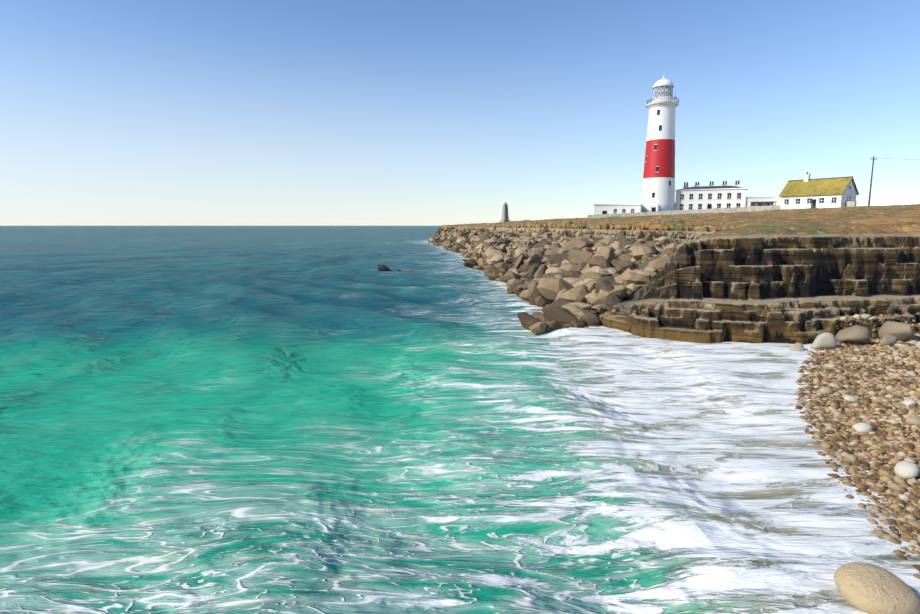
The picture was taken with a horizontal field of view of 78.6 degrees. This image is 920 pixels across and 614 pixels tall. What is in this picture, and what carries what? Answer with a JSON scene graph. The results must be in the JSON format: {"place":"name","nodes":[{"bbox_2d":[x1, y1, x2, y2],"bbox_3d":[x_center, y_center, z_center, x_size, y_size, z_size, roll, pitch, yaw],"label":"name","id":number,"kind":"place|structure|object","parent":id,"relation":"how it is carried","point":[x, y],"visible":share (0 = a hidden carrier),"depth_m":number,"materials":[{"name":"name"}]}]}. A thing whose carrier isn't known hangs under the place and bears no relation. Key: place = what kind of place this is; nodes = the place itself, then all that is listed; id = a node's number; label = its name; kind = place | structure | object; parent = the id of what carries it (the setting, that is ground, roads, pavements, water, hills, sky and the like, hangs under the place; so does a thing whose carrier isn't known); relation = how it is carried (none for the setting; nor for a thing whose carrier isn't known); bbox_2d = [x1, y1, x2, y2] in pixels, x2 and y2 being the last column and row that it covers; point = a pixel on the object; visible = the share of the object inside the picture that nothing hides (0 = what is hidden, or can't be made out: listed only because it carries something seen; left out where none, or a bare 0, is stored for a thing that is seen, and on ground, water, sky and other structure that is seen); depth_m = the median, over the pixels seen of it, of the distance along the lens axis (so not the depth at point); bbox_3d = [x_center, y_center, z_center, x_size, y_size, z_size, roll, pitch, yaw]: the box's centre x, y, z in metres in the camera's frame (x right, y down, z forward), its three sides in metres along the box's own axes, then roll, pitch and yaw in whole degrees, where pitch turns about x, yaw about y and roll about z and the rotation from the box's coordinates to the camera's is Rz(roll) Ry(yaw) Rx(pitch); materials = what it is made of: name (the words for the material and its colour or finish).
{"place":"outdoors","nodes":[
{"label":"outdoors","id":0,"kind":"place"},
{"bbox_2d":[0,226,919,613],"bbox_3d":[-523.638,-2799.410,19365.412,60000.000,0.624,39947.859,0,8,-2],"label":"sea","id":1,"kind":"structure","parent":0,"point":[264,420],"depth_m":11.89,"materials":[{"name":"teal liquid"}]},
{"bbox_2d":[377,253,445,270],"bbox_3d":[-4.757,-6.287,74.638,2.310,1.162,36.077,1,8,9],"label":"awash rock","id":2,"kind":"object","parent":1,"relation":"in","point":[380,267],"visible":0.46,"depth_m":57.48,"materials":[{"name":"black stone"}]},
{"bbox_2d":[0,0,919,225],"label":"sky","id":3,"kind":"structure","parent":0,"point":[113,112],"materials":[{"name":"blue"}]},
{"bbox_2d":[437,204,919,519],"bbox_3d":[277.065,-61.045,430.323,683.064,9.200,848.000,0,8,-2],"label":"headland terrain","id":4,"kind":"structure","parent":0,"point":[802,276],"depth_m":25.52,"materials":[{"name":"brown stone"}]},
{"bbox_2d":[500,202,509,221],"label":"stone obelisk","id":5,"kind":"object","parent":4,"relation":"on","point":[505,216],"visible":0.85,"depth_m":239.37,"materials":[{"name":"stone"}]},
{"bbox_2d":[428,228,682,334],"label":"scree boulders","id":6,"kind":"object","parent":4,"relation":"on","point":[563,282],"visible":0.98,"depth_m":40.09,"materials":[{"name":"beige stone"}]},
{"bbox_2d":[594,204,642,214],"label":"store building","id":7,"kind":"structure","parent":4,"relation":"on","point":[614,208],"depth_m":168.93,"materials":[{"name":"white paint"}]},
{"bbox_2d":[641,76,678,211],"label":"lighthouse","id":8,"kind":"object","parent":4,"relation":"on","point":[658,189],"visible":0.94,"depth_m":167.22,"materials":[{"name":"paint"}]},
{"bbox_2d":[588,201,856,217],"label":"boundary wall","id":9,"kind":"structure","parent":4,"relation":"on","point":[762,208],"depth_m":139.88,"materials":[{"name":"stone"}]},
{"bbox_2d":[675,181,776,209],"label":"keepers house","id":10,"kind":"structure","parent":4,"relation":"on","point":[710,196],"depth_m":165.77,"materials":[{"name":"white paint"}]},
{"bbox_2d":[779,172,858,209],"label":"cottage","id":11,"kind":"structure","parent":4,"relation":"on","point":[834,192],"depth_m":123.29,"materials":[{"name":"white paint"}]},
{"bbox_2d":[789,321,919,351],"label":"boulders","id":12,"kind":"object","parent":4,"relation":"on","point":[890,333],"depth_m":21.48,"materials":[{"name":"beige stone"}]},
{"bbox_2d":[794,314,919,578],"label":"beach pebbles","id":13,"kind":"object","parent":4,"relation":"on","point":[883,409],"visible":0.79,"depth_m":13.39,"materials":[{"name":"brown gravel"}]},
{"bbox_2d":[819,314,919,487],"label":"beach cobbles","id":14,"kind":"object","parent":4,"relation":"on","point":[907,469],"visible":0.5,"depth_m":12.72,"materials":[{"name":"white stone"}]},
{"bbox_2d":[819,364,919,528],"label":"cobbles","id":15,"kind":"object","parent":4,"relation":"on","point":[861,427],"visible":0.6,"depth_m":12.49,"materials":[{"name":"white stone"}]},
{"bbox_2d":[834,562,919,613],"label":"swash boulders","id":16,"kind":"object","parent":4,"relation":"on","point":[868,588],"visible":0.96,"depth_m":6.86,"materials":[{"name":"beige stone"}]},
{"bbox_2d":[868,156,906,205],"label":"utility pole","id":17,"kind":"object","parent":4,"relation":"on","point":[871,180],"visible":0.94,"depth_m":104.49,"materials":[{"name":"brown wood"}]}
]}

